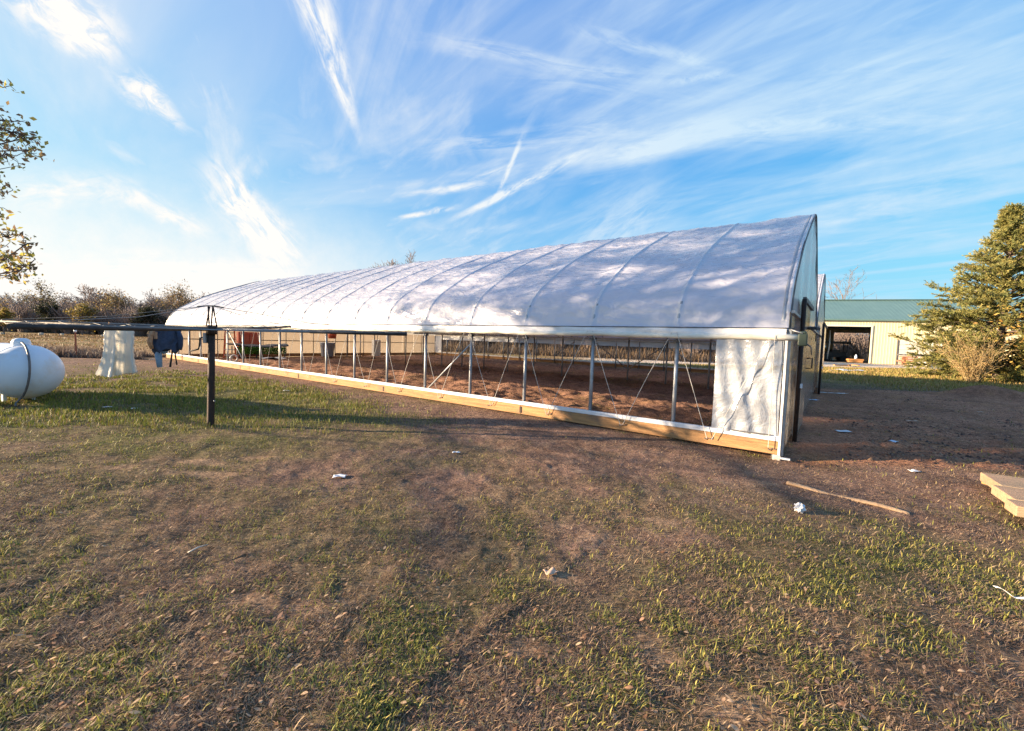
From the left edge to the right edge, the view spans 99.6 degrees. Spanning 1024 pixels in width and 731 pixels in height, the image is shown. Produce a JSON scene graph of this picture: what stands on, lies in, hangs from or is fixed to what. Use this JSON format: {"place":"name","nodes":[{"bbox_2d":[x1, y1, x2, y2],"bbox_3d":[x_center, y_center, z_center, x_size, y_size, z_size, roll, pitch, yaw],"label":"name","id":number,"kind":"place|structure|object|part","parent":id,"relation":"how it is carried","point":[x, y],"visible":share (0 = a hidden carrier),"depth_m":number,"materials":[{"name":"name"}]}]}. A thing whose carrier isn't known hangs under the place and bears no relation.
{"place":"outdoors","nodes":[
{"label":"outdoors","id":0,"kind":"place"},
{"bbox_2d":[0,367,488,442],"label":"lawn grass","id":1,"kind":"structure","parent":0,"point":[177,381],"depth_m":9.01,"materials":[{"name":"green plant"}]},
{"bbox_2d":[0,332,660,364],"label":"field grass","id":2,"kind":"structure","parent":0,"point":[83,336],"depth_m":46.14,"materials":[{"name":"plant"}]},
{"bbox_2d":[0,331,1023,730],"bbox_3d":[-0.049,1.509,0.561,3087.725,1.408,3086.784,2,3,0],"label":"ground","id":3,"kind":"structure","parent":0,"point":[812,435],"depth_m":3.78,"materials":[{"name":"brown soil"}]},
{"bbox_2d":[0,306,19,333],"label":"yellow bush","id":4,"kind":"object","parent":3,"relation":"on","point":[6,314],"visible":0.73,"depth_m":59.90,"materials":[{"name":"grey plant"}]},
{"bbox_2d":[0,78,54,284],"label":"autumn tree","id":5,"kind":"object","parent":3,"relation":"on","point":[4,256],"visible":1,"depth_m":6.57,"materials":[{"name":"green plant"}]},
{"bbox_2d":[0,338,64,406],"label":"propane tank","id":6,"kind":"object","parent":3,"relation":"on","point":[28,369],"visible":0.98,"depth_m":8.24,"materials":[{"name":"metal"}]},
{"bbox_2d":[12,275,67,307],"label":"rusty oak","id":7,"kind":"object","parent":3,"relation":"on","point":[44,289],"visible":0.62,"depth_m":83.57,"materials":[{"name":"brown plant"}]},
{"bbox_2d":[28,298,66,333],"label":"dark cedar","id":8,"kind":"object","parent":3,"relation":"on","point":[42,311],"visible":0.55,"depth_m":74.28,"materials":[{"name":"green plant"}]},
{"bbox_2d":[74,330,76,354],"bbox_3d":[-21.240,-1.038,21.046,0.120,1.440,0.120,2,3,0],"label":"fence stake","id":9,"kind":"object","parent":3,"relation":"on","point":[75,338],"visible":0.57,"depth_m":21.02,"materials":[{"name":"brown plastic"}]},
{"bbox_2d":[62,301,101,334],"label":"yellow tree","id":10,"kind":"object","parent":3,"relation":"on","point":[85,312],"visible":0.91,"depth_m":72.30,"materials":[{"name":"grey plant"}]},
{"bbox_2d":[33,342,165,359],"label":"tall weeds","id":11,"kind":"object","parent":3,"relation":"on","point":[67,352],"visible":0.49,"depth_m":21.42,"materials":[{"name":"beige plant"}]},
{"bbox_2d":[95,284,135,322],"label":"rusty oak","id":12,"kind":"object","parent":3,"relation":"on","point":[118,302],"visible":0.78,"depth_m":78.95,"materials":[{"name":"brown plant"}]},
{"bbox_2d":[129,304,168,331],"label":"dark cedar","id":13,"kind":"object","parent":3,"relation":"on","point":[154,318],"visible":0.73,"depth_m":73.18,"materials":[{"name":"green plant"}]},
{"bbox_2d":[155,279,197,311],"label":"rusty oak","id":14,"kind":"object","parent":3,"relation":"on","point":[177,293],"visible":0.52,"depth_m":82.60,"materials":[{"name":"brown plant"}]},
{"bbox_2d":[0,305,406,425],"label":"rotary clothesline","id":15,"kind":"object","parent":3,"relation":"on","point":[211,330],"visible":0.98,"depth_m":6.85,"materials":[{"name":"metal"}]},
{"bbox_2d":[95,322,137,377],"bbox_3d":[-6.953,-0.277,7.616,0.254,0.963,0.563,5,4,39],"label":"white skirt","id":16,"kind":"object","parent":15,"relation":"hanging from","point":[117,359],"visible":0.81,"depth_m":7.67,"materials":[{"name":"fabric"}]},
{"bbox_2d":[155,351,167,367],"bbox_3d":[-6.588,-0.346,8.102,0.140,0.766,0.230,5,4,39],"label":"blue trouser leg","id":17,"kind":"object","parent":15,"relation":"hanging from","point":[158,357],"visible":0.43,"depth_m":8.07,"materials":[{"name":"fabric"}]},
{"bbox_2d":[147,331,182,353],"bbox_3d":[-6.391,-0.456,7.960,0.182,0.510,0.533,5,4,39],"label":"denim jacket","id":18,"kind":"object","parent":15,"relation":"hanging from","point":[158,341],"visible":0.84,"depth_m":7.92,"materials":[{"name":"blue fabric"}]},
{"bbox_2d":[169,350,177,366],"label":"dark stockings","id":19,"kind":"object","parent":15,"relation":"hanging from","point":[170,364],"visible":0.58,"depth_m":8.24,"materials":[{"name":"black fabric"}]},
{"bbox_2d":[223,331,236,358],"bbox_3d":[-15.306,-1.343,23.457,0.610,1.896,0.889,0,4,-32],"label":"step ladder","id":20,"kind":"object","parent":3,"relation":"on","point":[225,343],"visible":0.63,"depth_m":23.19,"materials":[{"name":"metal"}]},
{"bbox_2d":[236,332,259,356],"bbox_3d":[-15.478,-1.243,25.379,0.330,1.450,1.150,4,4,37],"label":"red cabinet","id":21,"kind":"object","parent":3,"relation":"on","point":[248,337],"visible":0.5,"depth_m":25.26,"materials":[{"name":"paint"}]},
{"bbox_3d":[-15.353,-1.283,25.283,0.020,1.200,1.080,4,4,37],"label":"door","id":22,"kind":"part","parent":21,"relation":"part of","materials":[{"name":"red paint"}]},
{"bbox_2d":[229,343,288,357],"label":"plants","id":23,"kind":"object","parent":3,"relation":"on","point":[255,348],"visible":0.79,"depth_m":25.02,"materials":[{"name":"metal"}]},
{"bbox_2d":[263,357,284,358],"bbox_3d":[-13.569,-0.428,24.600,0.551,0.123,1.403,4,4,33],"label":"plastic sheet","id":24,"kind":"object","parent":3,"relation":"on","point":[272,357],"visible":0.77,"depth_m":24.45,"materials":[{"name":"white plastic"}]},
{"bbox_2d":[319,342,335,356],"bbox_3d":[-12.221,-1.058,28.631,0.993,0.920,1.000,4,4,37],"label":"trash can","id":25,"kind":"object","parent":3,"relation":"on","point":[331,346],"visible":0.7,"depth_m":28.33,"materials":[{"name":"plastic"}]},
{"bbox_2d":[332,474,345,477],"bbox_3d":[-1.888,1.210,4.745,0.151,0.016,0.098,2,3,-6],"label":"paper scrap","id":26,"kind":"object","parent":3,"relation":"on","point":[340,475],"visible":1,"depth_m":4.73,"materials":[{"name":"white paper"}]},
{"bbox_2d":[372,340,380,355],"bbox_3d":[-9.991,-1.282,31.828,0.420,1.200,0.500,4,4,37],"label":"white locker","id":27,"kind":"object","parent":3,"relation":"on","point":[378,350],"visible":0.84,"depth_m":31.69,"materials":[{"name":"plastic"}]},
{"bbox_2d":[371,251,414,267],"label":"bare tree","id":28,"kind":"object","parent":3,"relation":"on","point":[392,263],"visible":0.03,"depth_m":73.05,"materials":[{"name":"brown plant"}]},
{"bbox_2d":[0,284,868,359],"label":"woodland","id":29,"kind":"object","parent":3,"relation":"on","point":[858,345],"visible":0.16,"depth_m":77.86,"materials":[{"name":"plant"}]},
{"bbox_2d":[166,214,827,460],"bbox_3d":[-1.264,-2.042,21.790,27.814,4.758,19.108,4,4,37],"label":"greenhouse","id":30,"kind":"object","parent":3,"relation":"on","point":[745,301],"visible":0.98,"depth_m":9.37,"materials":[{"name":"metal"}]},
{"bbox_2d":[328,334,336,338],"bbox_3d":[-12.192,-2.133,29.323,0.600,0.610,0.600,4,4,37],"label":"red crate","id":31,"kind":"object","parent":30,"relation":"hanging from","point":[331,336],"visible":0.63,"depth_m":29.12,"materials":[{"name":"plastic"}]},
{"bbox_2d":[792,302,812,434],"bbox_3d":[5.439,0.050,8.014,0.156,2.295,1.930,4,4,37],"label":"door","id":32,"kind":"structure","parent":30,"relation":"in","point":[808,312],"depth_m":8.06,"materials":[{"name":"metal"}]},
{"bbox_2d":[817,324,826,391],"bbox_3d":[11.807,-0.286,16.375,0.156,2.385,3.400,4,4,37],"label":"door","id":33,"kind":"structure","parent":30,"relation":"in","point":[822,324],"depth_m":16.57,"materials":[{"name":"metal"}]},
{"bbox_2d":[0,356,1023,730],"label":"green grass","id":34,"kind":"structure","parent":3,"relation":"on","point":[332,668],"depth_m":2.34,"materials":[{"name":"green plant"}]},
{"bbox_2d":[0,371,1023,730],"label":"fallen leaves","id":35,"kind":"object","parent":3,"relation":"on","point":[218,695],"visible":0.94,"depth_m":2.07,"materials":[{"name":"brown plant"}]},
{"bbox_2d":[543,567,558,574],"bbox_3d":[0.259,1.371,2.879,0.092,0.015,0.065,0,4,-29],"label":"paper scrap","id":36,"kind":"object","parent":3,"relation":"on","point":[552,571],"visible":0.99,"depth_m":2.87,"materials":[{"name":"white paper"}]},
{"bbox_2d":[443,340,715,362],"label":"brush weeds","id":37,"kind":"object","parent":3,"relation":"on","point":[585,350],"visible":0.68,"depth_m":45.35,"materials":[{"name":"brown plant"}]},
{"bbox_2d":[252,356,1023,471],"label":"soil clods","id":38,"kind":"object","parent":3,"relation":"on","point":[920,459],"visible":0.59,"depth_m":7.49,"materials":[{"name":"brown soil"}]},
{"bbox_2d":[794,502,805,512],"bbox_3d":[2.735,1.357,4.122,0.102,0.107,0.102,2,3,0],"label":"paper wad","id":39,"kind":"object","parent":3,"relation":"on","point":[799,507],"visible":1,"depth_m":4.10,"materials":[{"name":"white paper"}]},
{"bbox_2d":[786,481,909,513],"bbox_3d":[3.527,1.402,4.604,0.080,0.066,1.053,-1,5,-42],"label":"buried plank","id":40,"kind":"object","parent":3,"relation":"on","point":[867,502],"visible":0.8,"depth_m":4.50,"materials":[{"name":"beige wood"}]},
{"bbox_2d":[825,266,876,350],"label":"bare tree","id":41,"kind":"object","parent":3,"relation":"on","point":[836,287],"visible":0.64,"depth_m":79.81,"materials":[{"name":"brown plant"}]},
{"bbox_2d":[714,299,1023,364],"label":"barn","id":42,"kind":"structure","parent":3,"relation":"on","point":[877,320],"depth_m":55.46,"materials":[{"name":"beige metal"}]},
{"bbox_2d":[827,330,830,358],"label":"pale pole","id":43,"kind":"object","parent":42,"relation":"in","point":[829,343],"visible":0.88,"depth_m":59.16,"materials":[{"name":"grey metal"}]},
{"bbox_2d":[824,341,850,360],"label":"utility vehicle","id":44,"kind":"object","parent":42,"relation":"in","point":[839,355],"visible":0.63,"depth_m":60.75,"materials":[{"name":"paint"}]},
{"bbox_2d":[898,340,943,364],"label":"overhead door","id":45,"kind":"structure","parent":42,"relation":"in","point":[903,348],"depth_m":53.67,"materials":[{"name":"white metal"}]},
{"bbox_2d":[888,201,1023,383],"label":"cedar tree","id":46,"kind":"object","parent":3,"relation":"on","point":[1008,230],"visible":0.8,"depth_m":26.40,"materials":[{"name":"green plant"}]},
{"bbox_2d":[931,325,1019,381],"bbox_3d":[26.389,-0.642,24.686,4.216,3.400,3.481,0,4,-31],"label":"dry shrub","id":47,"kind":"object","parent":3,"relation":"on","point":[969,371],"visible":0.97,"depth_m":24.36,"materials":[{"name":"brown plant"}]},
{"bbox_2d":[991,485,1023,502],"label":"heavy board","id":48,"kind":"object","parent":3,"relation":"on","point":[1002,493],"visible":0.73,"depth_m":4.40,"materials":[{"name":"brown wood"}]},
{"bbox_2d":[994,586,1023,598],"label":"plastic ribbon","id":49,"kind":"object","parent":3,"relation":"on","point":[1010,594],"visible":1,"depth_m":2.72,"materials":[{"name":"white plastic"}]},
{"bbox_3d":[5.668,1.397,4.609,0.140,0.090,1.100,2,3,0],"label":"bearer","id":50,"kind":"object","parent":3,"relation":"on","visible":0},
{"bbox_2d":[980,472,1023,488],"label":"heavy board","id":51,"kind":"object","parent":50,"relation":"on","point":[989,479],"visible":0.73,"depth_m":4.82,"materials":[{"name":"brown wood"}]},
{"bbox_2d":[1004,498,1023,517],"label":"heavy board","id":52,"kind":"object","parent":50,"relation":"on","point":[1014,507],"visible":1,"depth_m":4.02,"materials":[{"name":"brown wood"}]},
{"bbox_2d":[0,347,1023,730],"bbox_3d":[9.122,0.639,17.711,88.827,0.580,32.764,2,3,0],"label":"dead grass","id":53,"kind":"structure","parent":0,"point":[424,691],"depth_m":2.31,"materials":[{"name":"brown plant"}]},
{"bbox_2d":[0,0,1023,334],"label":"sky","id":54,"kind":"structure","parent":0,"point":[215,146],"materials":[{"name":"blue"}]},
{"bbox_2d":[614,362,1023,391],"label":"verge grass","id":55,"kind":"structure","parent":0,"point":[891,372],"depth_m":24.86,"materials":[{"name":"green plant"}]},
{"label":"orange beam","id":56,"kind":"object","parent":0,"visible":0},
{"bbox_2d":[847,359,863,360],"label":"orange beam","id":57,"kind":"structure","parent":56,"relation":"on","point":[856,359],"depth_m":56.35,"materials":[{"name":"orange wood"}]}
]}

